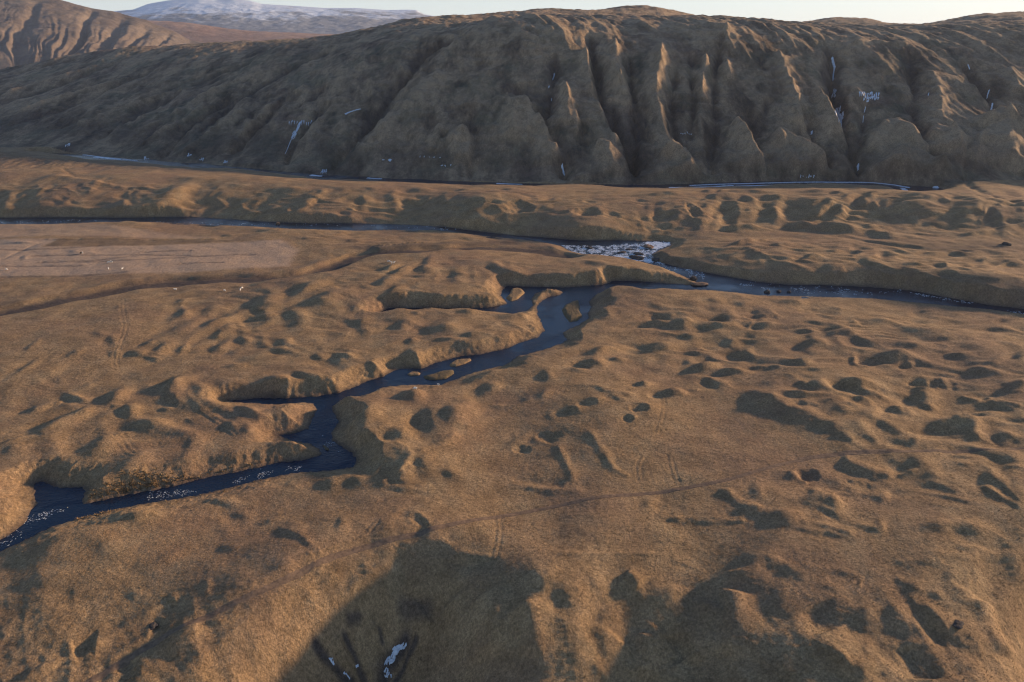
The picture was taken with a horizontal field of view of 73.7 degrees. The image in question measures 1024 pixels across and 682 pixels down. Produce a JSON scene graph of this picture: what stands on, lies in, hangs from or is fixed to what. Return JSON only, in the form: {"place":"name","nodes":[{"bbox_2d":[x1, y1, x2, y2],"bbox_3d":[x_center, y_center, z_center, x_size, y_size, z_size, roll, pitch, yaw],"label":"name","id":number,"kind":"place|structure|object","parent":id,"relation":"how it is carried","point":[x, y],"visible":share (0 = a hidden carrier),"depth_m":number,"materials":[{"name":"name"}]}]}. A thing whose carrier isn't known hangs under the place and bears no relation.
{"place":"outdoors","nodes":[
{"label":"outdoors","id":0,"kind":"place"},
{"bbox_2d":[0,0,202,68],"bbox_3d":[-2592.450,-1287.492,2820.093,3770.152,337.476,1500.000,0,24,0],"label":"mountain","id":1,"kind":"structure","parent":0,"point":[33,31],"depth_m":2696.21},
{"bbox_2d":[147,20,333,42],"bbox_3d":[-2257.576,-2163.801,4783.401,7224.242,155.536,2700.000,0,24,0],"label":"highlands","id":2,"kind":"structure","parent":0,"point":[198,32],"depth_m":4675.22,"materials":[{"name":"brown plant"}]},
{"bbox_2d":[114,0,430,33],"bbox_3d":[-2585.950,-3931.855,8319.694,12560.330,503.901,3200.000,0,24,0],"label":"snow mountain","id":3,"kind":"structure","parent":0,"point":[243,15],"depth_m":8116.81,"materials":[{"name":"white snow"}]},
{"bbox_2d":[44,152,944,190],"bbox_3d":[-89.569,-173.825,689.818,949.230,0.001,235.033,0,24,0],"label":"river","id":4,"kind":"structure","parent":0,"point":[326,176],"depth_m":630.60,"materials":[{"name":"blue liquid"}]},
{"bbox_2d":[88,155,137,160],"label":"river ice","id":5,"kind":"structure","parent":4,"relation":"on","point":[110,158],"depth_m":748.05,"materials":[{"name":"white ice"}]},
{"bbox_2d":[669,185,762,187],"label":"river ice","id":6,"kind":"structure","parent":4,"relation":"on","point":[724,185],"depth_m":612.10,"materials":[{"name":"white ice"}]},
{"bbox_2d":[690,182,909,189],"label":"river ice","id":7,"kind":"structure","parent":4,"relation":"on","point":[806,182],"depth_m":621.38,"materials":[{"name":"white ice"}]},
{"bbox_2d":[0,146,1023,681],"bbox_3d":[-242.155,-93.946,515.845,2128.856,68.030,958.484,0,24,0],"label":"ground","id":8,"kind":"structure","parent":0,"point":[836,234],"depth_m":225.96,"materials":[{"name":"brown plant"}]},
{"bbox_2d":[149,622,158,629],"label":"boulder","id":9,"kind":"object","parent":8,"relation":"on","point":[153,625],"visible":1,"depth_m":154.02,"materials":[{"name":"grey stone"}]},
{"bbox_2d":[384,667,391,677],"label":"gully ice","id":10,"kind":"structure","parent":8,"relation":"on","point":[387,673],"depth_m":166.53,"materials":[{"name":"white ice"}]},
{"bbox_2d":[384,642,406,664],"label":"gully ice","id":11,"kind":"structure","parent":8,"relation":"on","point":[397,649],"depth_m":167.61,"materials":[{"name":"white ice"}]},
{"bbox_2d":[0,273,1023,681],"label":"grass tufts","id":12,"kind":"object","parent":8,"relation":"on","point":[132,481],"visible":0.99,"depth_m":195.87,"materials":[{"name":"plant"}]},
{"bbox_2d":[953,619,963,629],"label":"boulder","id":13,"kind":"object","parent":8,"relation":"on","point":[958,624],"visible":1,"depth_m":155.40,"materials":[{"name":"grey stone"}]},
{"bbox_2d":[0,5,1023,188],"bbox_3d":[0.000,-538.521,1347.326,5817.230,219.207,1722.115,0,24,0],"label":"hills","id":14,"kind":"structure","parent":0,"point":[636,93],"depth_m":737.66,"materials":[{"name":"brown soil"}]},
{"bbox_2d":[285,120,311,153],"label":"frozen fall","id":15,"kind":"object","parent":14,"relation":"on","point":[294,132],"visible":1,"depth_m":754.97,"materials":[{"name":"white ice"}]},
{"bbox_2d":[831,57,835,80],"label":"frozen stream","id":16,"kind":"structure","parent":14,"relation":"on","point":[833,63],"depth_m":766.60,"materials":[{"name":"white ice"}]},
{"bbox_2d":[835,106,843,125],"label":"frozen fall","id":17,"kind":"object","parent":14,"relation":"on","point":[839,116],"visible":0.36,"depth_m":701.40,"materials":[{"name":"white ice"}]},
{"bbox_2d":[859,91,878,101],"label":"frozen fall","id":18,"kind":"object","parent":14,"relation":"on","point":[871,93],"visible":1,"depth_m":704.04,"materials":[{"name":"ice"}]},
{"bbox_2d":[0,217,1023,550],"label":"river","id":19,"kind":"structure","parent":0,"point":[52,501],"depth_m":300.74,"materials":[{"name":"blue liquid"}]},
{"bbox_2d":[408,372,419,375],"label":"islet","id":20,"kind":"object","parent":19,"relation":"in","point":[413,373],"visible":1,"depth_m":271.19,"materials":[{"name":"brown plant"}]},
{"bbox_2d":[424,370,453,379],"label":"islet","id":21,"kind":"object","parent":19,"relation":"in","point":[444,374],"visible":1,"depth_m":269.27,"materials":[{"name":"brown plant"}]},
{"bbox_2d":[450,359,470,366],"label":"islet","id":22,"kind":"object","parent":19,"relation":"in","point":[457,362],"visible":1,"depth_m":280.30,"materials":[{"name":"brown plant"}]},
{"bbox_2d":[506,288,524,300],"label":"islet","id":23,"kind":"object","parent":19,"relation":"in","point":[515,294],"visible":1,"depth_m":352.87,"materials":[{"name":"brown plant"}]},
{"bbox_2d":[16,221,1021,537],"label":"river foam","id":24,"kind":"object","parent":19,"relation":"on","point":[654,243],"visible":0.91,"depth_m":425.87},
{"bbox_2d":[562,300,581,321],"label":"islet","id":25,"kind":"object","parent":19,"relation":"in","point":[571,312],"visible":1,"depth_m":330.59,"materials":[{"name":"brown plant"}]},
{"bbox_2d":[629,255,643,259],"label":"boulder","id":26,"kind":"object","parent":19,"relation":"in","point":[636,257],"visible":1,"depth_m":410.98,"materials":[{"name":"grey stone"}]},
{"bbox_2d":[643,244,653,248],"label":"boulder","id":27,"kind":"object","parent":19,"relation":"in","point":[648,246],"visible":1,"depth_m":432.80,"materials":[{"name":"stone"}]},
{"bbox_2d":[689,276,696,280],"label":"boulder","id":28,"kind":"object","parent":19,"relation":"in","point":[693,278],"visible":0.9,"depth_m":374.30,"materials":[{"name":"grey stone"}]},
{"bbox_2d":[691,282,707,285],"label":"boulder","id":29,"kind":"object","parent":19,"relation":"in","point":[698,283],"visible":1,"depth_m":367.60,"materials":[{"name":"stone"}]},
{"bbox_2d":[63,0,1023,23],"label":"sky","id":30,"kind":"structure","parent":0,"point":[888,11],"materials":[{"name":"white"}]},
{"bbox_2d":[84,446,1023,681],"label":"dirt track","id":31,"kind":"structure","parent":0,"point":[285,579],"depth_m":177.32,"materials":[{"name":"brown soil"}]},
{"bbox_2d":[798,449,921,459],"bbox_3d":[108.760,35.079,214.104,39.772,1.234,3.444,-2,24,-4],"label":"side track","id":32,"kind":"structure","parent":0,"point":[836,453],"depth_m":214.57,"materials":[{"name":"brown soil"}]},
{"bbox_2d":[927,245,1019,248],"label":"river path","id":33,"kind":"structure","parent":0,"point":[970,246],"depth_m":418.60,"materials":[{"name":"brown soil"}]}
]}

